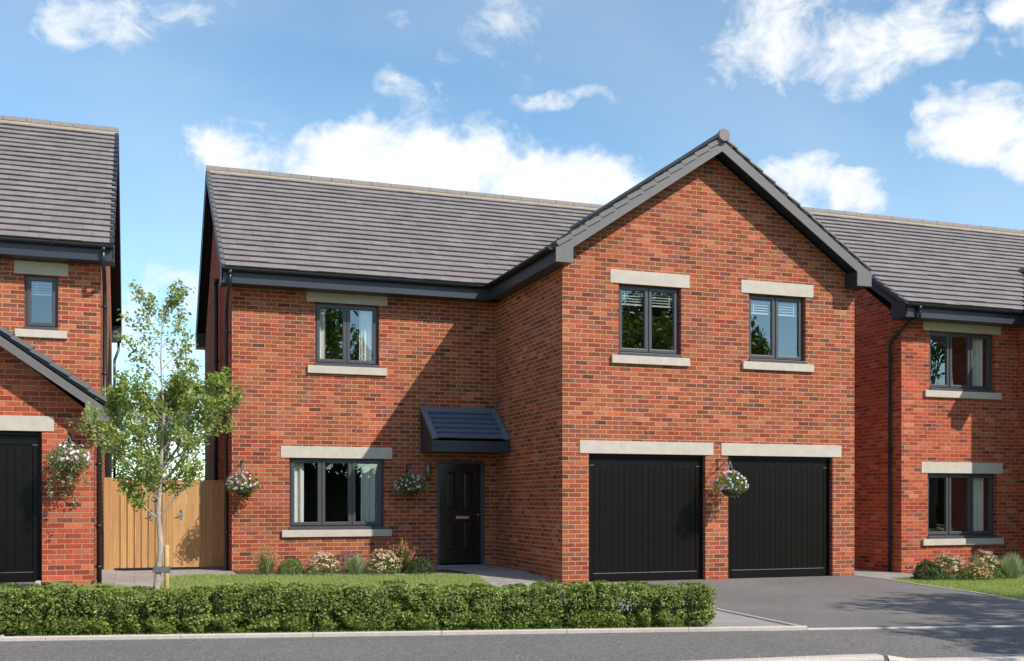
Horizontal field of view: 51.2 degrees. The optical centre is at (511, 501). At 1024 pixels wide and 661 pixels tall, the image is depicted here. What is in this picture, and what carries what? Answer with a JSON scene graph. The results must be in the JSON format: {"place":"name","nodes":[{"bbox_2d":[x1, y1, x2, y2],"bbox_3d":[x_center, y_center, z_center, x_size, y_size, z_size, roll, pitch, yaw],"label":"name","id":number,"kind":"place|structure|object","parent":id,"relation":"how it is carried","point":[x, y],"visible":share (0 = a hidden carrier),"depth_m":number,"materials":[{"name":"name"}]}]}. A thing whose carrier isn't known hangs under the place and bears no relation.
{"place":"outdoors","nodes":[
{"label":"outdoors","id":0,"kind":"place"},
{"bbox_2d":[0,582,34,612],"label":"neighbour driveway","id":1,"kind":"structure","parent":0,"point":[24,584],"depth_m":14.85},
{"bbox_2d":[0,582,21,635],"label":"hedge shrub","id":2,"kind":"object","parent":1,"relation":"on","point":[5,621],"visible":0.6,"depth_m":10.58,"materials":[{"name":"green plant"}]},
{"bbox_2d":[41,559,236,588],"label":"paved path","id":3,"kind":"structure","parent":0,"point":[134,576],"depth_m":18.47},
{"bbox_2d":[104,478,113,569],"bbox_3d":[-7.194,0.420,19.074,0.170,1.680,0.100,0,0,-19],"label":"gate post","id":4,"kind":"object","parent":3,"relation":"on","point":[108,523],"visible":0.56,"depth_m":19.02,"materials":[{"name":"brown wood"}]},
{"bbox_2d":[114,479,167,567],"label":"side gate","id":5,"kind":"structure","parent":4,"relation":"attached to","point":[135,541],"depth_m":19.22,"materials":[{"name":"wood"}]},
{"bbox_2d":[186,504,186,548],"bbox_3d":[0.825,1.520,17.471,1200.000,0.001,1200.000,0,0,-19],"label":"ground","id":6,"kind":"structure","parent":0,"point":[186,526],"depth_m":64.13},
{"bbox_2d":[112,421,139,478],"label":"broadleaf tree","id":7,"kind":"object","parent":6,"relation":"on","point":[126,440],"visible":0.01,"depth_m":45.87,"materials":[{"name":"plant"}]},
{"bbox_2d":[112,378,204,480],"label":"broadleaf tree","id":8,"kind":"object","parent":6,"relation":"on","point":[157,424],"visible":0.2,"depth_m":48.70,"materials":[{"name":"green plant"}]},
{"bbox_2d":[9,549,476,635],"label":"garden ground","id":9,"kind":"structure","parent":0,"point":[440,564],"depth_m":21.77,"materials":[{"name":"green plant"}]},
{"bbox_2d":[0,581,40,635],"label":"neighbour driveway edging","id":10,"kind":"object","parent":9,"relation":"on","point":[36,582],"visible":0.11,"depth_m":10.96,"materials":[{"name":"concrete"}]},
{"bbox_2d":[0,115,121,584],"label":"neighbour house","id":11,"kind":"structure","parent":9,"relation":"on","point":[60,271],"depth_m":17.81,"materials":[{"name":"brick"}]},
{"bbox_2d":[0,431,41,582],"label":"garage door","id":12,"kind":"structure","parent":11,"relation":"in","point":[21,451],"depth_m":15.21,"materials":[{"name":"black paint"}]},
{"bbox_2d":[24,275,57,330],"bbox_3d":[-7.911,-3.329,17.976,0.525,0.920,0.200,0,0,-19],"label":"window","id":13,"kind":"structure","parent":11,"relation":"in","point":[28,278],"depth_m":17.99,"materials":[{"name":"paint"}]},
{"bbox_3d":[-6.283,-0.882,15.157,0.024,0.205,0.356,0,0,-19],"label":"basket bracket","id":14,"kind":"object","parent":11,"relation":"attached to","visible":0},
{"bbox_2d":[42,435,91,506],"bbox_3d":[-6.238,-0.429,14.999,0.667,1.024,0.656,0,0,-19],"label":"hanging basket","id":15,"kind":"object","parent":14,"relation":"hanging from","point":[68,465],"visible":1,"depth_m":14.92,"materials":[{"name":"metal"}]},
{"bbox_2d":[164,545,168,587],"bbox_3d":[-4.057,0.959,12.555,0.056,0.888,0.056,0,0,-19],"label":"tree stake","id":16,"kind":"object","parent":9,"relation":"on","point":[166,563],"visible":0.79,"depth_m":12.53,"materials":[{"name":"brown wood"}]},
{"bbox_2d":[153,566,170,572],"bbox_3d":[-4.112,0.800,12.549,0.192,0.070,0.095,0,0,-19],"label":"tree tie","id":17,"kind":"object","parent":16,"relation":"attached to","point":[162,569],"visible":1,"depth_m":12.51,"materials":[{"name":"grey rubber"}]},
{"bbox_2d":[250,574,472,574],"bbox_3d":[-2.580,1.324,18.302,3.944,0.167,0.179,0,0,-6],"label":"bed edging","id":18,"kind":"object","parent":9,"relation":"on","point":[370,574],"visible":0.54,"depth_m":18.32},
{"bbox_2d":[0,626,806,640],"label":"footway edging","id":19,"kind":"object","parent":9,"relation":"on","point":[367,633],"visible":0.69,"depth_m":10.77,"materials":[{"name":"concrete"}]},
{"bbox_2d":[195,128,874,582],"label":"detached house","id":20,"kind":"structure","parent":9,"relation":"on","point":[561,392],"depth_m":19.20,"materials":[{"name":"brick"}]},
{"bbox_2d":[289,458,383,529],"bbox_3d":[-3.255,-0.116,19.807,1.747,1.383,0.274,0,0,-19],"label":"window","id":21,"kind":"structure","parent":20,"relation":"in","point":[371,469],"depth_m":19.85,"materials":[{"name":"paint"}]},
{"bbox_2d":[315,303,378,367],"bbox_3d":[-3.081,-3.051,19.868,1.190,1.238,0.274,0,0,-19],"label":"window","id":22,"kind":"structure","parent":20,"relation":"in","point":[368,315],"depth_m":19.85,"materials":[{"name":"paint"}]},
{"bbox_2d":[440,464,479,563],"bbox_3d":[-0.997,0.239,20.536,0.817,1.912,0.107,0,0,-19],"label":"door","id":23,"kind":"structure","parent":20,"relation":"in","point":[459,483],"depth_m":20.55,"materials":[{"name":"black wood"}]},
{"bbox_2d":[589,454,702,581],"bbox_3d":[2.255,0.286,18.097,2.177,2.148,0.066,0,0,-19],"label":"garage door","id":24,"kind":"structure","parent":20,"relation":"in","point":[646,514],"depth_m":18.08,"materials":[{"name":"black paint"}]},
{"bbox_2d":[619,285,681,357],"bbox_3d":[2.305,-3.031,18.067,1.170,1.195,0.200,0,0,-19],"label":"window","id":25,"kind":"structure","parent":20,"relation":"in","point":[647,350],"depth_m":18.08,"materials":[{"name":"paint"}]},
{"bbox_2d":[717,458,730,469],"bbox_3d":[3.613,-0.632,18.209,0.024,0.205,0.456,0,0,-19],"label":"basket bracket","id":26,"kind":"object","parent":20,"relation":"attached to","point":[723,463],"visible":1,"depth_m":18.31,"materials":[{"name":"black metal"}]},
{"bbox_2d":[711,461,748,500],"bbox_3d":[3.652,-0.346,18.050,0.669,0.689,0.681,0,0,-19],"label":"hanging basket","id":27,"kind":"object","parent":26,"relation":"hanging from","point":[730,490],"visible":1,"depth_m":17.92,"materials":[{"name":"metal"}]},
{"bbox_2d":[749,295,806,363],"bbox_3d":[4.652,-3.029,18.892,1.164,1.190,0.200,0,0,-19],"label":"window","id":28,"kind":"structure","parent":20,"relation":"in","point":[773,357],"depth_m":18.90,"materials":[{"name":"paint"}]},
{"bbox_2d":[728,456,829,578],"bbox_3d":[4.713,0.286,18.961,2.143,2.148,0.066,0,0,-19],"label":"garage door","id":29,"kind":"structure","parent":20,"relation":"in","point":[780,526],"depth_m":18.96,"materials":[{"name":"black paint"}]},
{"bbox_2d":[588,582,801,625],"bbox_3d":[2.188,1.405,14.480,0.050,0.150,6.551,0,0,-16],"label":"driveway edging","id":30,"kind":"object","parent":9,"relation":"on","point":[757,617],"visible":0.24,"depth_m":12.29,"materials":[{"name":"concrete"}]},
{"bbox_2d":[751,207,1023,572],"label":"neighbour house","id":31,"kind":"structure","parent":9,"relation":"on","point":[938,387],"depth_m":22.07,"materials":[{"name":"red brick"}]},
{"bbox_2d":[930,331,995,392],"bbox_3d":[9.147,-2.820,21.888,1.650,1.280,0.274,0,0,-19],"label":"window","id":32,"kind":"structure","parent":31,"relation":"in","point":[974,342],"depth_m":21.95,"materials":[{"name":"paint"}]},
{"bbox_2d":[928,473,997,538],"bbox_3d":[9.147,0.113,21.888,1.750,1.395,0.274,0,0,-19],"label":"window","id":33,"kind":"structure","parent":31,"relation":"in","point":[974,482],"depth_m":21.96,"materials":[{"name":"paint"}]},
{"bbox_2d":[807,625,1023,629],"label":"footway edging","id":34,"kind":"object","parent":9,"relation":"on","point":[914,627],"visible":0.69,"depth_m":11.38,"materials":[{"name":"concrete"}]},
{"bbox_2d":[852,575,1023,601],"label":"driveway edging","id":35,"kind":"object","parent":9,"relation":"on","point":[944,588],"visible":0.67,"depth_m":16.36,"materials":[{"name":"concrete"}]},
{"bbox_2d":[233,568,468,574],"bbox_3d":[-2.811,1.265,18.753,3.890,0.027,2.050,0,0,-19],"label":"flower bed","id":36,"kind":"object","parent":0,"point":[345,572],"visible":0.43,"depth_m":18.81,"materials":[{"name":"soil"}]},
{"bbox_2d":[253,542,282,574],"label":"grass plant","id":37,"kind":"object","parent":36,"relation":"on","point":[265,564],"depth_m":18.02,"materials":[{"name":"beige plant"}]},
{"bbox_2d":[329,548,364,571],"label":"heuchera plant","id":38,"kind":"object","parent":36,"relation":"on","point":[341,560],"visible":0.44,"depth_m":18.89,"materials":[{"name":"purple plant"}]},
{"bbox_2d":[365,548,400,573],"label":"sedum plant","id":39,"kind":"object","parent":36,"relation":"on","point":[389,560],"visible":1,"depth_m":18.25,"materials":[{"name":"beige plant"}]},
{"bbox_2d":[386,538,418,572],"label":"astilbe plant","id":40,"kind":"object","parent":36,"relation":"on","point":[402,555],"visible":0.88,"depth_m":18.59,"materials":[{"name":"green plant"}]},
{"bbox_2d":[406,557,435,573],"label":"round shrub","id":41,"kind":"object","parent":36,"relation":"on","point":[426,563],"visible":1,"depth_m":18.41,"materials":[{"name":"green plant"}]},
{"bbox_2d":[14,572,689,635],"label":"lawn","id":42,"kind":"structure","parent":0,"point":[327,583],"depth_m":17.11,"materials":[{"name":"green plant"}]},
{"bbox_2d":[6,583,90,635],"bbox_3d":[-4.661,1.093,10.802,0.737,0.536,0.581,0,0,-6],"label":"hedge shrub","id":43,"kind":"object","parent":42,"relation":"on","point":[35,598],"visible":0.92,"depth_m":10.61,"materials":[{"name":"green plant"}]},
{"bbox_2d":[73,585,157,634],"bbox_3d":[-4.015,1.107,10.880,0.773,0.504,0.571,0,0,-6],"label":"hedge shrub","id":44,"kind":"object","parent":42,"relation":"on","point":[106,597],"visible":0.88,"depth_m":10.71,"materials":[{"name":"green plant"}]},
{"bbox_2d":[68,278,248,589],"bbox_3d":[-4.116,-0.622,12.552,2.011,4.013,1.281,0,0,-19],"label":"young tree","id":45,"kind":"object","parent":42,"relation":"on","point":[171,399],"visible":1,"depth_m":12.47,"materials":[{"name":"green plant"}]},
{"bbox_2d":[144,585,217,633],"bbox_3d":[-3.358,1.114,10.948,0.694,0.490,0.587,0,0,-6],"label":"hedge shrub","id":46,"kind":"object","parent":42,"relation":"on","point":[196,600],"visible":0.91,"depth_m":10.76,"materials":[{"name":"green plant"}]},
{"bbox_2d":[212,581,283,632],"bbox_3d":[-2.717,1.095,11.028,0.719,0.536,0.559,0,0,-6],"label":"hedge shrub","id":47,"kind":"object","parent":42,"relation":"on","point":[235,596],"visible":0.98,"depth_m":10.85,"materials":[{"name":"green plant"}]},
{"bbox_2d":[276,558,304,574],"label":"round shrub","id":48,"kind":"object","parent":42,"relation":"on","point":[290,563],"visible":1,"depth_m":18.01,"materials":[{"name":"green plant"}]},
{"bbox_2d":[278,582,347,631],"bbox_3d":[-2.060,1.100,11.100,0.736,0.522,0.581,0,0,-6],"label":"hedge shrub","id":49,"kind":"object","parent":42,"relation":"on","point":[294,596],"visible":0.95,"depth_m":10.92,"materials":[{"name":"green plant"}]},
{"bbox_2d":[303,550,341,574],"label":"sedum plant","id":50,"kind":"object","parent":42,"relation":"on","point":[318,558],"visible":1,"depth_m":18.07,"materials":[{"name":"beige plant"}]},
{"bbox_2d":[344,551,366,573],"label":"lavender plant","id":51,"kind":"object","parent":42,"relation":"on","point":[357,566],"visible":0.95,"depth_m":18.15,"materials":[{"name":"green plant"}]},
{"bbox_2d":[340,579,412,630],"bbox_3d":[-1.407,1.094,11.168,0.773,0.530,0.571,0,0,-6],"label":"hedge shrub","id":52,"kind":"object","parent":42,"relation":"on","point":[394,593],"visible":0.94,"depth_m":10.99,"materials":[{"name":"green plant"}]},
{"bbox_2d":[407,583,472,630],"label":"hedge shrub","id":53,"kind":"object","parent":42,"relation":"on","point":[454,596],"visible":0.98,"depth_m":11.05,"materials":[{"name":"green plant"}]},
{"bbox_2d":[468,583,535,629],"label":"hedge shrub","id":54,"kind":"object","parent":42,"relation":"on","point":[515,596],"visible":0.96,"depth_m":11.14,"materials":[{"name":"green plant"}]},
{"bbox_2d":[529,579,598,628],"bbox_3d":[0.539,1.097,11.385,0.737,0.528,0.581,0,0,-6],"label":"hedge shrub","id":55,"kind":"object","parent":42,"relation":"on","point":[546,594],"visible":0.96,"depth_m":11.20,"materials":[{"name":"green plant"}]},
{"bbox_2d":[586,580,659,627],"bbox_3d":[1.185,1.102,11.464,0.773,0.514,0.571,0,0,-6],"label":"hedge shrub","id":56,"kind":"object","parent":42,"relation":"on","point":[641,594],"visible":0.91,"depth_m":11.29,"materials":[{"name":"green plant"}]},
{"bbox_2d":[650,581,716,626],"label":"hedge shrub","id":57,"kind":"object","parent":42,"relation":"on","point":[700,611],"visible":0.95,"depth_m":11.34,"materials":[{"name":"green plant"}]},
{"bbox_2d":[0,627,1023,660],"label":"footway","id":58,"kind":"structure","parent":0,"point":[903,643],"depth_m":10.04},
{"bbox_2d":[0,0,1023,503],"label":"sky","id":59,"kind":"structure","parent":0,"point":[914,109],"materials":[{"name":"blue"}]},
{"bbox_2d":[417,566,787,626],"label":"entrance path","id":60,"kind":"structure","parent":0,"point":[494,575],"depth_m":17.75,"materials":[{"name":"grey concrete"}]},
{"bbox_2d":[611,576,1023,627],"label":"driveway","id":61,"kind":"structure","parent":0,"point":[829,601],"depth_m":14.20,"materials":[{"name":"grey asphalt"}]},
{"bbox_2d":[854,568,923,580],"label":"side path","id":62,"kind":"structure","parent":0,"point":[877,573],"depth_m":20.77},
{"bbox_2d":[892,574,1023,599],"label":"neighbour lawn","id":63,"kind":"structure","parent":0,"point":[984,587],"depth_m":16.57,"materials":[{"name":"green plant"}]},
{"bbox_2d":[911,558,941,579],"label":"round shrub","id":64,"kind":"object","parent":63,"relation":"on","point":[929,565],"visible":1,"depth_m":19.17,"materials":[{"name":"green plant"}]},
{"bbox_2d":[928,550,968,579],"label":"sedum plant","id":65,"kind":"object","parent":63,"relation":"on","point":[954,564],"visible":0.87,"depth_m":19.24,"materials":[{"name":"green plant"}]},
{"bbox_2d":[957,557,993,580],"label":"geranium plant","id":66,"kind":"object","parent":63,"relation":"on","point":[969,569],"visible":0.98,"depth_m":19.05,"materials":[{"name":"green plant"}]},
{"bbox_2d":[964,548,1004,579],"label":"sedum plant","id":67,"kind":"object","parent":63,"relation":"on","point":[994,563],"visible":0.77,"depth_m":19.40,"materials":[{"name":"green plant"}]},
{"bbox_2d":[972,552,1002,574],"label":"heuchera plant","id":68,"kind":"object","parent":63,"relation":"on","point":[991,564],"visible":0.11,"depth_m":20.20,"materials":[{"name":"green plant"}]},
{"bbox_2d":[998,552,1023,578],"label":"lavender plant","id":69,"kind":"object","parent":63,"relation":"on","point":[1011,567],"visible":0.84,"depth_m":19.38,"materials":[{"name":"green plant"}]},
{"bbox_2d":[910,570,1023,577],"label":"neighbour bed","id":70,"kind":"object","parent":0,"point":[967,574],"visible":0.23,"depth_m":21.09,"materials":[{"name":"soil"}]},
{"bbox_3d":[-4.789,-0.632,18.969,0.024,0.205,0.345,0,0,-19],"label":"basket bracket","id":71,"kind":"object","parent":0,"visible":0},
{"bbox_2d":[225,463,260,496],"bbox_3d":[-4.741,-0.379,18.834,0.624,0.624,0.635,0,0,-19],"label":"hanging basket","id":72,"kind":"object","parent":71,"relation":"hanging from","point":[245,491],"visible":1,"depth_m":18.73,"materials":[{"name":"metal"}]},
{"bbox_3d":[-1.930,-0.602,19.974,0.024,0.205,0.345,0,0,-19],"label":"basket bracket","id":73,"kind":"object","parent":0,"visible":0},
{"bbox_2d":[391,466,427,497],"bbox_3d":[-1.882,-0.350,19.833,0.640,0.622,0.624,0,0,-43],"label":"hanging basket","id":74,"kind":"object","parent":73,"relation":"hanging from","point":[414,490],"visible":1,"depth_m":19.73,"materials":[{"name":"metal"}]},
{"label":"road","id":75,"kind":"structure","parent":0,"visible":0},
{"bbox_2d":[692,654,1023,660],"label":"road kerb","id":76,"kind":"structure","parent":75,"relation":"on","point":[864,657],"depth_m":9.30,"materials":[{"name":"concrete"}]},
{"bbox_3d":[-5.263,0.440,19.752,0.035,1.640,0.080,0,0,-19],"label":"gate post","id":77,"kind":"object","parent":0,"visible":0},
{"bbox_2d":[166,480,223,566],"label":"side gate","id":78,"kind":"structure","parent":77,"relation":"attached to","point":[205,523],"depth_m":19.56,"materials":[{"name":"wood"}]}
]}

